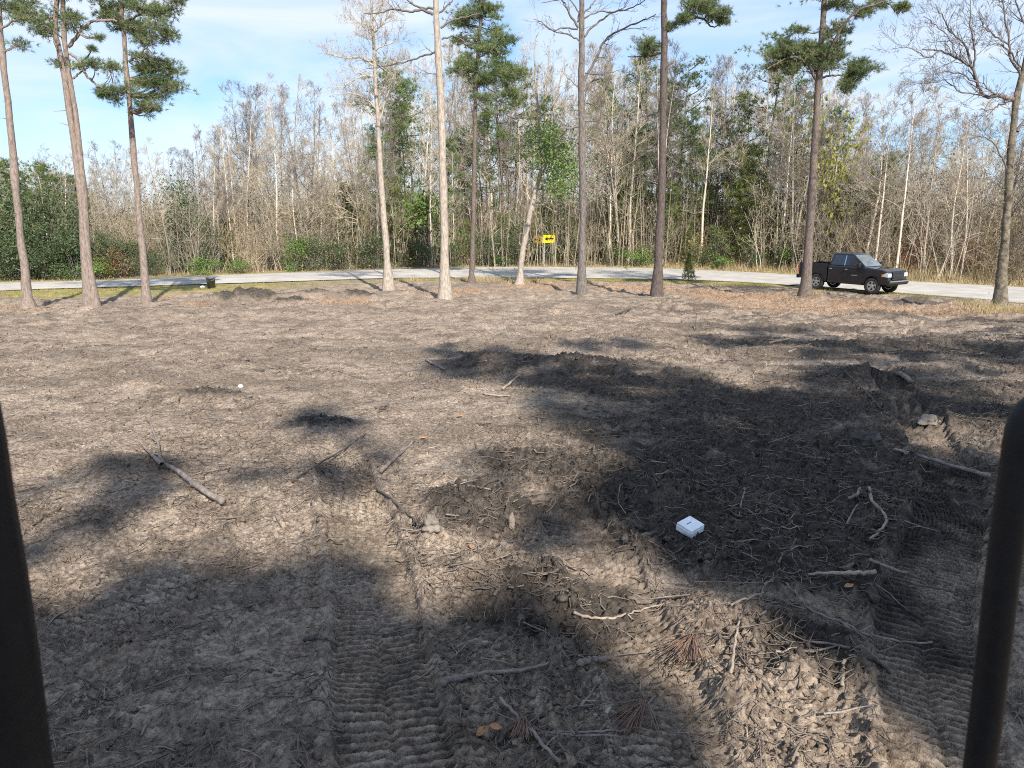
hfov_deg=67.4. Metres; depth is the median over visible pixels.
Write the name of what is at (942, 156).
bare tree
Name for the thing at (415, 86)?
pine tree
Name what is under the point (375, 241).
evergreen shrub
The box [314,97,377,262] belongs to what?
bare tree
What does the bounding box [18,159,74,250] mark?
pine tree
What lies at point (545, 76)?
bare tree
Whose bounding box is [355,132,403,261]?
pine tree
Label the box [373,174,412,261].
tree
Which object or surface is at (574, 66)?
bare tree
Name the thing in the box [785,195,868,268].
brush thicket
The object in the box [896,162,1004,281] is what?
brush thicket
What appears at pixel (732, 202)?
yellow green tree
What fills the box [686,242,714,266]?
evergreen shrub
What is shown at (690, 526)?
white box
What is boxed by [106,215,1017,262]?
ground
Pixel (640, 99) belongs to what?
bare tree
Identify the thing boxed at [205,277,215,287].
bucket
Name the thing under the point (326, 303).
pine straw
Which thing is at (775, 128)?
bare tree
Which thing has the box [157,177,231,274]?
brush thicket
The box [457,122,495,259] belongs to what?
bare tree
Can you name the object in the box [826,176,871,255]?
pine tree
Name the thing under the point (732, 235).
brush thicket
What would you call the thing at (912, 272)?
dry grass
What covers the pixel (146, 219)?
brush thicket
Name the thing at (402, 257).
evergreen shrub
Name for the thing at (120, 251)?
evergreen shrub
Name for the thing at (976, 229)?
brush thicket
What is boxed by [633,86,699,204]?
pine tree
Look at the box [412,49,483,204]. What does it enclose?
bare tree
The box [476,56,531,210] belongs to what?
bare tree
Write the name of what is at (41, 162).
bare tree
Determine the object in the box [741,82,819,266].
bare tree
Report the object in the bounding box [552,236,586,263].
evergreen shrub
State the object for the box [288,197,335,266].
brush thicket
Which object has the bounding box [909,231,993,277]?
brush thicket
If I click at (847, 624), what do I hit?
root
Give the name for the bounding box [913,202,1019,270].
brush thicket
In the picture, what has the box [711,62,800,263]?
bare tree
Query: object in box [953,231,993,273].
rusty shrub
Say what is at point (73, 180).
pine tree
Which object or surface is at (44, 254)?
evergreen shrub
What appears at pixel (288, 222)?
brush thicket
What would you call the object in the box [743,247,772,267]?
evergreen shrub
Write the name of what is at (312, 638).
root
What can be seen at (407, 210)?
brush thicket
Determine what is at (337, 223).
bare tree
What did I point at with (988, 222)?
brush thicket
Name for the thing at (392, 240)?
brush thicket
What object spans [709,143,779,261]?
pine tree
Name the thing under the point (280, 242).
brush thicket
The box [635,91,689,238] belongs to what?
bare tree
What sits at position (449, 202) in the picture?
brush thicket
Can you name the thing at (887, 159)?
bare tree
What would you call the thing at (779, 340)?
stick
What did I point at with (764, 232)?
brush thicket
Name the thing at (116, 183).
bare tree
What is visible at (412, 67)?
bare tree
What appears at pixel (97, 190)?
bare tree
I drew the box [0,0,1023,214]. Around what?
sky
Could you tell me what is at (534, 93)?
bare tree
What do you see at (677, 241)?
brush thicket
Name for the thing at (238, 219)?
brush thicket
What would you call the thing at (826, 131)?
bare tree
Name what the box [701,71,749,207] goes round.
bare tree
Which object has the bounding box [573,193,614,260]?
brush thicket
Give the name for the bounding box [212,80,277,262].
bare tree
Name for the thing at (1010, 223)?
brush thicket
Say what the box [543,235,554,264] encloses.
arrow sign
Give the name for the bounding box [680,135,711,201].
bare tree
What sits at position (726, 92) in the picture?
bare tree
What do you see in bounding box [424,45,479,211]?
bare tree
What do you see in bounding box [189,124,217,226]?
bare tree
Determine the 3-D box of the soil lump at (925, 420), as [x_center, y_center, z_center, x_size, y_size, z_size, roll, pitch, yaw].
[5.779,0.512,10.664,0.441,0.196,0.280,-8,15,-33]
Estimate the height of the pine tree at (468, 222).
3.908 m
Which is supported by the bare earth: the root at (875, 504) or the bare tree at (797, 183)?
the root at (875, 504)
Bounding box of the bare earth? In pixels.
[0,263,1023,767]
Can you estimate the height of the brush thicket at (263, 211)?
8.306 m
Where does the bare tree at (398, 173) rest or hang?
on the ground at (458, 255)
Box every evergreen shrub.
[0,171,40,280]
[0,176,69,278]
[0,206,68,279]
[0,237,34,280]
[3,172,78,277]
[9,235,75,279]
[39,227,109,280]
[44,187,108,278]
[91,226,122,278]
[93,232,149,277]
[112,241,158,277]
[146,250,170,275]
[191,212,236,272]
[286,230,331,271]
[318,236,359,269]
[349,228,400,268]
[354,246,378,268]
[392,250,409,267]
[407,238,438,267]
[439,242,466,266]
[465,225,516,265]
[484,235,521,266]
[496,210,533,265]
[525,243,542,262]
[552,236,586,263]
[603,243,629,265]
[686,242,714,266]
[704,225,737,267]
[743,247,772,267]
[771,238,803,268]
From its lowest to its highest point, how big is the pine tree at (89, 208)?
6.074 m
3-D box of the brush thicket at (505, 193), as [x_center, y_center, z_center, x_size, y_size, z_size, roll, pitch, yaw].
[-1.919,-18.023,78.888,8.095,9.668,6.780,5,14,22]
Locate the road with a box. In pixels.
[0,267,1023,302]
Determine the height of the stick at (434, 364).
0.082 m
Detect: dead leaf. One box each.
[476,725,488,736]
[489,722,501,729]
[844,583,853,586]
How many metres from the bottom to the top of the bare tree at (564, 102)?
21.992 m
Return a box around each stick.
[291,433,365,481]
[379,440,414,472]
[425,358,445,369]
[497,720,512,744]
[499,696,562,764]
[502,373,520,389]
[537,729,629,735]
[576,655,611,667]
[621,530,657,540]
[683,465,745,501]
[729,616,740,673]
[730,591,763,605]
[739,487,744,514]
[769,337,791,342]
[808,569,876,575]
[844,371,881,409]
[869,558,907,573]
[889,576,978,597]
[893,448,990,476]
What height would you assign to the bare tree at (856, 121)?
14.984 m
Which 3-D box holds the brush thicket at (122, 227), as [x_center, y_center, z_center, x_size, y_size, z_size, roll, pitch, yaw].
[-27.958,-11.754,54.462,7.898,8.019,6.616,7,15,30]
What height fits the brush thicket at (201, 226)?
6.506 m
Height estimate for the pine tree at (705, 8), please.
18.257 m
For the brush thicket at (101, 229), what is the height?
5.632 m
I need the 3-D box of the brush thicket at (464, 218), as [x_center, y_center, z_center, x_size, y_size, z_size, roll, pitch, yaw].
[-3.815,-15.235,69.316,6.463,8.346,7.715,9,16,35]
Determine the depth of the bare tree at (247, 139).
78.42 m
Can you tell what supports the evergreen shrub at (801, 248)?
on the ground at (458, 255)
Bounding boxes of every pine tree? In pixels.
[0,0,47,308]
[0,156,38,253]
[0,167,45,267]
[2,0,143,305]
[11,189,55,267]
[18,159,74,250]
[39,172,78,264]
[57,173,112,253]
[63,190,106,266]
[77,0,199,302]
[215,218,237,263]
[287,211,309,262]
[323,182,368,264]
[353,57,426,260]
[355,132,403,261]
[373,71,435,253]
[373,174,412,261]
[381,100,434,256]
[410,193,440,256]
[421,136,470,221]
[440,0,538,283]
[448,126,487,230]
[461,46,542,238]
[461,219,478,257]
[487,80,543,250]
[494,211,512,259]
[508,93,577,258]
[528,123,577,243]
[530,204,551,258]
[541,182,572,254]
[566,218,587,259]
[573,76,638,250]
[601,174,647,262]
[603,122,654,218]
[605,39,694,256]
[613,155,657,247]
[628,0,738,296]
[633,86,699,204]
[642,54,718,259]
[650,181,687,260]
[670,107,727,253]
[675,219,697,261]
[676,137,724,257]
[687,181,728,255]
[688,105,743,238]
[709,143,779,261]
[710,92,775,226]
[723,173,768,261]
[730,20,816,263]
[749,0,912,296]
[755,75,824,237]
[759,115,810,232]
[759,204,787,260]
[802,103,873,222]
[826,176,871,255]
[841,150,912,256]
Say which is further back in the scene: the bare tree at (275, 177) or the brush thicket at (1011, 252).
the bare tree at (275, 177)
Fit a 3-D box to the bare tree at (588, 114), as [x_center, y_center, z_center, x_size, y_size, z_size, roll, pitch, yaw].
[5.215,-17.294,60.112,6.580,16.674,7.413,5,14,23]
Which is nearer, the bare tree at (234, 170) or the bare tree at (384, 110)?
the bare tree at (234, 170)
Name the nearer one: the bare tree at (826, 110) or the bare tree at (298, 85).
the bare tree at (826, 110)
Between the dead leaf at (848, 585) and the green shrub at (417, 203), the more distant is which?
the green shrub at (417, 203)
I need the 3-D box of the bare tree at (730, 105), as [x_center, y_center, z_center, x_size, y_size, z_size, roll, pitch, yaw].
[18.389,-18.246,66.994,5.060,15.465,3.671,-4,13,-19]
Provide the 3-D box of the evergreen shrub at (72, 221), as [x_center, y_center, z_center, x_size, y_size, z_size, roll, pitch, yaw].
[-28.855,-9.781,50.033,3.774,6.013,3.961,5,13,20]
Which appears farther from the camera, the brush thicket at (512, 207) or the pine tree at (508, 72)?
the brush thicket at (512, 207)
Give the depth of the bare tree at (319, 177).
57.93 m
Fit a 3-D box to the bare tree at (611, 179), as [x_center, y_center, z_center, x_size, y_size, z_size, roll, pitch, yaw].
[7.807,-17.488,61.407,7.327,16.480,6.503,11,17,41]
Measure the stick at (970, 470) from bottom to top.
0.087 m
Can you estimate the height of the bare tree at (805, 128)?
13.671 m
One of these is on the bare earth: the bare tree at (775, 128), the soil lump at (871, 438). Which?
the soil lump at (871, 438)
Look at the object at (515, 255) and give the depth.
62.36 m
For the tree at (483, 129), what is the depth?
66.20 m
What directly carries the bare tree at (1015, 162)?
on the ground at (458, 255)
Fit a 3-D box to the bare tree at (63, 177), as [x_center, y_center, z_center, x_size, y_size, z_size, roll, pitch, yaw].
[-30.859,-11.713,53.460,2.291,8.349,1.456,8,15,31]
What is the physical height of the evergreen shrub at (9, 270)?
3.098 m
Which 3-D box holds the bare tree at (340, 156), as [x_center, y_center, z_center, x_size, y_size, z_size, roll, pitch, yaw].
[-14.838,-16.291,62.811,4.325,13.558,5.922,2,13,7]
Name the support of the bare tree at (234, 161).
on the ground at (458, 255)
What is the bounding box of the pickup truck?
[796,252,908,293]
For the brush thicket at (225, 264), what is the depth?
55.25 m
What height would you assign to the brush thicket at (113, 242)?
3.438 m
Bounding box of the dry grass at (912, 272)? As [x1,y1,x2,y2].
[0,251,1023,286]
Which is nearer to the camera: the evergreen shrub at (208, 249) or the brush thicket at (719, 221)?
the evergreen shrub at (208, 249)
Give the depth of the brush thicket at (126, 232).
62.76 m
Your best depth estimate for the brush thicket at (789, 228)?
59.29 m
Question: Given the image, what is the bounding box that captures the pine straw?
[1,280,1023,321]
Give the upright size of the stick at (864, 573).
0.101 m
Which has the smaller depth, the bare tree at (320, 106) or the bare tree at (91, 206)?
the bare tree at (91, 206)
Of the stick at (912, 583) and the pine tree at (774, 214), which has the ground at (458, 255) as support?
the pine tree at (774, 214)
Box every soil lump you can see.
[422,514,440,533]
[508,513,514,530]
[850,430,881,446]
[917,414,940,426]
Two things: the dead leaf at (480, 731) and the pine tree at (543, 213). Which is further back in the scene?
the pine tree at (543, 213)
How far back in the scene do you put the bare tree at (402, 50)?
69.57 m
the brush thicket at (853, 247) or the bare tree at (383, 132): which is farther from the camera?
the bare tree at (383, 132)
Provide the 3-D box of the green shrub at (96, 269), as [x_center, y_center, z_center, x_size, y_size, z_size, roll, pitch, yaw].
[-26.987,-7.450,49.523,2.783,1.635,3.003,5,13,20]
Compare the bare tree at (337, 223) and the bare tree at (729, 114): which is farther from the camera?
the bare tree at (729, 114)
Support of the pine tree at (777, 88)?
on the ground at (458, 255)
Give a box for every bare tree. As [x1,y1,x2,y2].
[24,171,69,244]
[30,143,55,205]
[39,157,61,223]
[50,154,75,251]
[52,154,75,272]
[66,143,89,201]
[67,160,114,271]
[83,147,121,224]
[86,139,133,261]
[86,167,111,232]
[88,192,109,244]
[99,159,131,230]
[100,155,134,259]
[118,148,144,237]
[121,149,146,224]
[125,226,149,261]
[130,169,161,232]
[131,200,156,246]
[139,136,181,274]
[154,146,193,208]
[168,148,210,261]
[175,129,239,270]
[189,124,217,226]
[197,131,229,269]
[200,123,261,266]
[204,119,235,195]
[204,145,239,259]
[206,128,266,260]
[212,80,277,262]
[214,118,251,252]
[225,81,278,225]
[228,99,270,263]
[233,96,273,217]
[239,98,277,254]
[248,86,311,234]
[251,72,305,254]
[251,87,307,268]
[259,155,275,261]
[260,74,326,241]
[262,79,336,268]
[267,152,288,265]
[272,157,305,268]
[281,137,339,264]
[297,90,333,214]
[300,108,337,267]
[303,138,333,267]
[307,99,355,262]
[309,0,419,291]
[313,123,346,202]
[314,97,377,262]
[322,180,356,267]
[337,86,375,257]
[339,117,378,220]
[343,124,368,200]
[345,90,408,266]
[347,87,375,219]
[351,124,401,203]
[353,46,414,174]
[360,68,416,209]
[361,0,490,299]
[380,43,416,217]
[385,139,408,222]
[392,112,419,208]
[397,52,435,200]
[397,54,445,226]
[405,60,451,262]
[405,92,471,204]
[410,72,481,216]
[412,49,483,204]
[415,137,458,214]
[421,107,438,265]
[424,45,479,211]
[432,39,478,215]
[432,40,514,247]
[446,48,527,226]
[446,151,465,256]
[451,117,481,218]
[453,53,502,230]
[454,38,519,249]
[454,84,484,228]
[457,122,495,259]
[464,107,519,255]
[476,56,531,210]
[478,55,521,222]
[494,141,525,226]
[495,63,538,255]
[500,28,544,191]
[502,72,551,257]
[505,157,537,207]
[516,62,550,208]
[519,68,554,212]
[520,119,548,205]
[524,0,660,294]
[529,61,567,201]
[540,57,592,177]
[542,48,576,156]
[543,89,562,190]
[544,48,623,237]
[550,101,578,232]
[553,49,595,200]
[562,117,578,236]
[568,47,621,211]
[569,37,634,229]
[569,56,657,264]
[570,101,613,212]
[571,40,643,256]
[577,73,640,264]
[588,36,658,218]
[591,46,644,257]
[600,77,654,225]
[603,59,676,178]
[610,55,678,253]
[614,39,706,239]
[614,57,659,263]
[616,51,699,240]
[627,56,679,210]
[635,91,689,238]
[645,100,679,204]
[653,60,709,228]
[665,75,688,240]
[674,97,738,241]
[674,112,699,251]
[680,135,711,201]
[685,54,750,238]
[687,84,729,261]
[701,55,762,226]
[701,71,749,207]
[702,64,768,224]
[705,83,752,256]
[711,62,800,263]
[721,87,769,209]
[728,74,768,182]
[731,128,769,212]
[732,72,807,186]
[738,75,798,236]
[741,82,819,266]
[750,71,786,196]
[758,72,822,267]
[760,138,785,217]
[767,74,845,270]
[775,100,847,258]
[777,84,822,260]
[799,73,876,217]
[802,84,843,177]
[804,71,842,247]
[816,132,857,213]
[819,74,870,247]
[822,90,889,240]
[829,93,876,196]
[831,79,917,260]
[835,116,896,246]
[840,89,872,181]
[844,87,876,196]
[852,77,941,267]
[852,82,914,253]
[861,145,902,227]
[863,0,1023,307]
[891,113,953,265]
[892,110,939,268]
[893,79,931,210]
[895,135,918,208]
[898,85,991,273]
[907,171,951,270]
[916,92,952,202]
[934,111,998,273]
[936,110,984,278]
[937,107,979,212]
[938,166,996,266]
[941,99,1023,266]
[943,111,981,203]
[946,112,1001,275]
[968,123,1005,188]
[970,91,1023,217]
[976,86,1023,244]
[977,158,1013,241]
[989,141,1023,267]
[993,115,1023,198]
[1006,114,1023,263]
[1014,118,1023,234]
[1014,160,1023,270]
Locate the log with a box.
[898,371,913,383]
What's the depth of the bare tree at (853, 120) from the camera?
63.92 m
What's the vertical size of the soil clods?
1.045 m
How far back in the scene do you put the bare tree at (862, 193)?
54.91 m
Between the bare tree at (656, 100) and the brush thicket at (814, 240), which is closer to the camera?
the brush thicket at (814, 240)
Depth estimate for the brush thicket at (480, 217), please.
72.26 m
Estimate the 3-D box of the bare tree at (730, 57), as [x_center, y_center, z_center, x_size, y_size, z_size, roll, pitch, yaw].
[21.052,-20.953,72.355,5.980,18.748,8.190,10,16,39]
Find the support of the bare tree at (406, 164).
on the ground at (458, 255)
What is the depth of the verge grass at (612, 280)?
44.50 m
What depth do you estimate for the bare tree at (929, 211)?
48.80 m
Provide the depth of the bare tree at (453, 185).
61.48 m
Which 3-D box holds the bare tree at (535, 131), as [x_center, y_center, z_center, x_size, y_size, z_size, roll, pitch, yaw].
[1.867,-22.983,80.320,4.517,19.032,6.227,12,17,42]
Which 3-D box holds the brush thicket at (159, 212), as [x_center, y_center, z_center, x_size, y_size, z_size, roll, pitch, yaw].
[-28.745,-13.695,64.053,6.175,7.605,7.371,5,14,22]
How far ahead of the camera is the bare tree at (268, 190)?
61.80 m
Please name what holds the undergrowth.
on the ground at (458, 255)
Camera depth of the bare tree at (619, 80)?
60.39 m
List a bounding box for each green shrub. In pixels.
[73,255,127,279]
[181,255,224,275]
[224,257,255,273]
[279,234,310,271]
[390,180,480,264]
[489,254,508,265]
[528,229,562,263]
[616,244,654,266]
[708,252,734,268]
[770,243,792,269]
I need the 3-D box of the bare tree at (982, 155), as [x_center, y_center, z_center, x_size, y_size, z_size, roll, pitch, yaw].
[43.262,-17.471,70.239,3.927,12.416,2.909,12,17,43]
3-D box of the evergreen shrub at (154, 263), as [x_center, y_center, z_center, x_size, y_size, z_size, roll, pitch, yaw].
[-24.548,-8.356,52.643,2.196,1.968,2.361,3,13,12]
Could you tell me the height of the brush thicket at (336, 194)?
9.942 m
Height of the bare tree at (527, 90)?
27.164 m
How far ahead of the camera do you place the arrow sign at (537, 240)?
62.76 m
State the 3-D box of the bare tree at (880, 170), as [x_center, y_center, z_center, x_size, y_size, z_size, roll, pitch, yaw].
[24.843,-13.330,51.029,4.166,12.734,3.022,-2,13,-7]
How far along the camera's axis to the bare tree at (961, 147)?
68.30 m
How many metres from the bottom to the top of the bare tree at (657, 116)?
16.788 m
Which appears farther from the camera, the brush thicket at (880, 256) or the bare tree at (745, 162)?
the bare tree at (745, 162)
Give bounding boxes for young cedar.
[682,252,696,280]
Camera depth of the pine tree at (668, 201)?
62.23 m
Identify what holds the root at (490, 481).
on the bare earth
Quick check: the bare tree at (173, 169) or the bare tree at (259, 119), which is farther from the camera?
the bare tree at (173, 169)
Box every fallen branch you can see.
[138,417,226,504]
[439,661,549,685]
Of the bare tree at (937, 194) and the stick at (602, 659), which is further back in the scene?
the bare tree at (937, 194)
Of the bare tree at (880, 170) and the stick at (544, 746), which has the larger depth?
the bare tree at (880, 170)
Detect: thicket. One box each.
[6,185,79,272]
[40,196,130,264]
[74,162,187,271]
[90,231,133,266]
[91,228,159,273]
[92,199,165,265]
[99,208,165,264]
[102,150,195,258]
[106,178,197,258]
[113,175,219,262]
[118,209,188,266]
[123,195,210,265]
[127,155,228,264]
[129,175,199,263]
[141,177,225,264]
[149,166,207,273]
[152,223,210,274]
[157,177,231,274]
[157,207,243,266]
[158,192,243,265]
[173,192,247,266]
[179,192,269,260]
[179,204,264,268]
[197,210,243,259]
[204,193,258,260]
[207,150,306,249]
[217,219,285,272]
[225,180,269,255]
[231,178,305,257]
[231,209,310,270]
[236,192,285,247]
[238,163,335,267]
[238,223,295,271]
[247,197,344,270]
[248,184,331,269]
[248,198,305,266]
[280,167,361,262]
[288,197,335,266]
[293,170,394,262]
[301,151,370,239]
[306,194,389,268]
[308,172,361,258]
[311,220,362,266]
[325,156,414,247]
[331,180,393,257]
[336,178,429,260]
[369,189,426,257]
[369,222,407,262]
[373,182,435,251]
[405,184,448,245]
[409,196,476,263]
[410,173,470,233]
[435,172,496,259]
[436,186,519,257]
[449,221,495,265]
[461,169,531,236]
[477,164,552,258]
[497,187,538,257]
[510,171,552,222]
[521,170,577,216]
[532,214,589,255]
[544,181,605,239]
[560,222,608,263]
[565,194,640,262]
[572,195,655,262]
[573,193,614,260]
[587,199,627,255]
[599,178,652,257]
[615,217,654,254]
[621,227,654,259]
[624,224,682,260]
[642,210,683,264]
[647,216,713,262]
[651,203,693,262]
[664,201,728,255]
[668,205,745,268]
[670,193,728,254]
[686,157,776,254]
[693,191,735,261]
[718,198,795,264]
[718,206,782,264]
[721,204,788,267]
[731,182,817,259]
[738,175,829,270]
[750,201,797,263]
[754,224,815,265]
[766,201,838,260]
[771,197,841,261]
[774,171,867,261]
[774,209,863,270]
[781,216,845,270]
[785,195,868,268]
[794,133,901,234]
[815,203,866,253]
[818,197,907,267]
[822,157,908,259]
[842,214,947,271]
[845,203,908,266]
[849,194,917,267]
[849,214,914,265]
[853,113,997,267]
[857,197,926,266]
[871,173,991,269]
[872,147,948,260]
[883,216,947,269]
[893,155,1023,272]
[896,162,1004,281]
[898,222,960,269]
[901,186,969,266]
[903,148,1017,267]
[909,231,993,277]
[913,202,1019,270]
[918,211,1023,274]
[925,139,1023,271]
[927,193,1021,274]
[935,200,1023,276]
[947,189,1021,264]
[948,193,1023,265]
[957,225,1023,284]
[966,221,1023,279]
[975,201,1023,268]
[980,240,1023,285]
[982,176,1020,265]
[983,220,1023,272]
[995,175,1023,269]
[1009,221,1023,279]
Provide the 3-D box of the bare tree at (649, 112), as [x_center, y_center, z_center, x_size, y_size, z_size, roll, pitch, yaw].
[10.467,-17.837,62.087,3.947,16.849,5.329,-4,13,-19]
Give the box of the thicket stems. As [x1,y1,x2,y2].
[0,139,1023,266]
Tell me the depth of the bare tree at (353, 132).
72.14 m
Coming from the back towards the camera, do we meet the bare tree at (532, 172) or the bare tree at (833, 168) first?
the bare tree at (532, 172)
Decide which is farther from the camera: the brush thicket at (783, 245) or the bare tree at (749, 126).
the bare tree at (749, 126)
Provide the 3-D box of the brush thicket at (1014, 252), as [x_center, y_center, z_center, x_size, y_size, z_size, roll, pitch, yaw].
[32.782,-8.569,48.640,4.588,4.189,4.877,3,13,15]
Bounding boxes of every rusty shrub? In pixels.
[80,245,139,279]
[844,194,898,258]
[891,218,940,273]
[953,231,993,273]
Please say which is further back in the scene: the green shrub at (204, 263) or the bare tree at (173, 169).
the bare tree at (173, 169)
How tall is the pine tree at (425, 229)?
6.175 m
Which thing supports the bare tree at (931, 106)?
on the ground at (458, 255)
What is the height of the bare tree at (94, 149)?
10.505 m
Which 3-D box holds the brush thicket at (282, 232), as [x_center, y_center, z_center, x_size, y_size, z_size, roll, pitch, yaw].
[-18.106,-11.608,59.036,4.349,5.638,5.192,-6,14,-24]
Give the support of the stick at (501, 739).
on the bare earth
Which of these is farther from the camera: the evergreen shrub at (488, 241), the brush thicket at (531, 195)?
the brush thicket at (531, 195)
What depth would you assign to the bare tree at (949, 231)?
50.76 m
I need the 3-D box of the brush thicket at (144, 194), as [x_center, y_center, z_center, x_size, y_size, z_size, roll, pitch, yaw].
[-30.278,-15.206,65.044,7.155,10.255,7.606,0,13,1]
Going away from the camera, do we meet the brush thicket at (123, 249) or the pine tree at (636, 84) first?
the brush thicket at (123, 249)
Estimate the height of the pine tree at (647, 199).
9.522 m
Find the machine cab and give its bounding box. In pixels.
[0,397,1023,767]
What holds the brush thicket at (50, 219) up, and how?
on the ground at (458, 255)
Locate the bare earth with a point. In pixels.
(402, 719)
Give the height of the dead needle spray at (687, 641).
0.120 m
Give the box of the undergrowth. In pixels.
[27,145,1021,271]
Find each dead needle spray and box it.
[501,716,537,740]
[590,699,658,742]
[657,633,713,665]
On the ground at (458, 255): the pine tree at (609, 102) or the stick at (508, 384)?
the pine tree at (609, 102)
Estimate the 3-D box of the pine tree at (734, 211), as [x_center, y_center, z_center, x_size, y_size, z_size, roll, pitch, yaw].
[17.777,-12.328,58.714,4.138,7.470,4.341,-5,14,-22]
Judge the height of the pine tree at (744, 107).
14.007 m
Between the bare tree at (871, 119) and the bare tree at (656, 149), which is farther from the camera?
the bare tree at (656, 149)
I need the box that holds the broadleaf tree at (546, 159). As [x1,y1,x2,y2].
[509,16,593,284]
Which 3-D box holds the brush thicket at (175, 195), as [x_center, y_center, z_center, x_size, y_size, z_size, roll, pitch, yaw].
[-26.477,-14.310,63.515,7.655,9.105,9.139,6,14,23]
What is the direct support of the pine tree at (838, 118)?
on the ground at (458, 255)
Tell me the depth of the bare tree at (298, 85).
74.03 m
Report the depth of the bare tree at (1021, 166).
61.58 m
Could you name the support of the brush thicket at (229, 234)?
on the ground at (458, 255)
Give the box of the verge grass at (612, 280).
[3,277,1023,303]
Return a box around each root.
[303,635,327,641]
[375,488,417,524]
[479,478,504,489]
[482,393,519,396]
[573,603,662,619]
[785,582,932,643]
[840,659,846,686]
[847,487,860,499]
[864,652,890,673]
[867,486,887,539]
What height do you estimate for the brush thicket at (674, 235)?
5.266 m
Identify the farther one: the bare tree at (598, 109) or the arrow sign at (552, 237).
the bare tree at (598, 109)
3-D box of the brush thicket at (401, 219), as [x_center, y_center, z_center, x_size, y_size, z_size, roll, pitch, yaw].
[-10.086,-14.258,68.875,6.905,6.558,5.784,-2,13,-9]
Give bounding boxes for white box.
[676,516,703,537]
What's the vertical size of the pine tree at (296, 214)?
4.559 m
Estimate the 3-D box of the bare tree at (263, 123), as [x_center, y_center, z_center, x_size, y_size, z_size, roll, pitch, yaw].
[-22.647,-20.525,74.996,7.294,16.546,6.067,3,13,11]
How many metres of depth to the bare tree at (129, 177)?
65.86 m
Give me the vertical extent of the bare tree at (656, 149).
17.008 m
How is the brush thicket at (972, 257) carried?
on the ground at (458, 255)
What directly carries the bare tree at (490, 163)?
on the ground at (458, 255)
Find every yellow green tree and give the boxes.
[310,165,368,265]
[722,134,773,264]
[747,106,860,264]
[782,81,879,261]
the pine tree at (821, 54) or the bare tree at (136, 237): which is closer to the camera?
the pine tree at (821, 54)
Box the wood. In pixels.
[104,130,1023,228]
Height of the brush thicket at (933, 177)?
11.941 m
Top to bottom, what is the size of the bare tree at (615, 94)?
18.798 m
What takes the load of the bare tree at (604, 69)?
on the ground at (458, 255)
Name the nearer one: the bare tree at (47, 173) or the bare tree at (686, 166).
the bare tree at (47, 173)
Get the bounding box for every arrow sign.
[534,236,541,264]
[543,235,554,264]
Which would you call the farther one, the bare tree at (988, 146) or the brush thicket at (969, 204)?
the brush thicket at (969, 204)
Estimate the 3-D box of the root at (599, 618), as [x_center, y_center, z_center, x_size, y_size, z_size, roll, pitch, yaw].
[0.756,1.619,5.476,0.686,0.111,0.051,-3,13,-14]
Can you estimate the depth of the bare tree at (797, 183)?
54.02 m
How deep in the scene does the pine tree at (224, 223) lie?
58.65 m
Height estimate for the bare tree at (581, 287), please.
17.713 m
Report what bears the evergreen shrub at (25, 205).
on the ground at (458, 255)
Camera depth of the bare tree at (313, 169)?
56.90 m
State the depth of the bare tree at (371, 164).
78.49 m
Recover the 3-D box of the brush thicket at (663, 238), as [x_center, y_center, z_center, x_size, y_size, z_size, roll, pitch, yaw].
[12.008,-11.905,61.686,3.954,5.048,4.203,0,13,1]
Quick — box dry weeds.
[377,274,1023,314]
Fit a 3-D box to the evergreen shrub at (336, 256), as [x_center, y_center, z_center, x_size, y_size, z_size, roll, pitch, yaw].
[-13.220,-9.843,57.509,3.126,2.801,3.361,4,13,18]
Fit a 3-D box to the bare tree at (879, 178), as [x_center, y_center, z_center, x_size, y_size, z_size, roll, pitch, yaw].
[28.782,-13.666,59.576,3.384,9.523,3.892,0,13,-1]
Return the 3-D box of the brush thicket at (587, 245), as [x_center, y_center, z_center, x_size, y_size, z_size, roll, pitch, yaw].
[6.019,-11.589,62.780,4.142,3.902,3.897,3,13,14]
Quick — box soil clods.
[2,329,1023,767]
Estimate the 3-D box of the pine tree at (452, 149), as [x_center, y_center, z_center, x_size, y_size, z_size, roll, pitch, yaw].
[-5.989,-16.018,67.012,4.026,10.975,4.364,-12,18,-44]
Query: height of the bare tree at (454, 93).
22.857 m
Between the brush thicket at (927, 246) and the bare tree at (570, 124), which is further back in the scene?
the bare tree at (570, 124)
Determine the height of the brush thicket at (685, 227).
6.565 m
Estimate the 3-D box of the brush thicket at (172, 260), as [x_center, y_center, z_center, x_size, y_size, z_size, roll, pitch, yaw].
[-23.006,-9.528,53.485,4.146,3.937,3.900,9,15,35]
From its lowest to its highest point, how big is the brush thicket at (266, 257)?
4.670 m
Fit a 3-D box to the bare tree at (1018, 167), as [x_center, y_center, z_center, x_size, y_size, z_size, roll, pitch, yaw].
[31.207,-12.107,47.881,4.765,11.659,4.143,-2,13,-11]
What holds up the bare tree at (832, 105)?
on the ground at (458, 255)
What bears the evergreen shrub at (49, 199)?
on the ground at (458, 255)
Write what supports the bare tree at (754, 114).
on the ground at (458, 255)
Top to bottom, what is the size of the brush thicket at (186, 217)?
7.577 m
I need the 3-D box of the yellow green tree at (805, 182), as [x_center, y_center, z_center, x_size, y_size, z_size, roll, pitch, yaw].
[22.061,-15.690,58.247,8.243,14.653,5.461,2,13,8]
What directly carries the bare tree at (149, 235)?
on the ground at (458, 255)

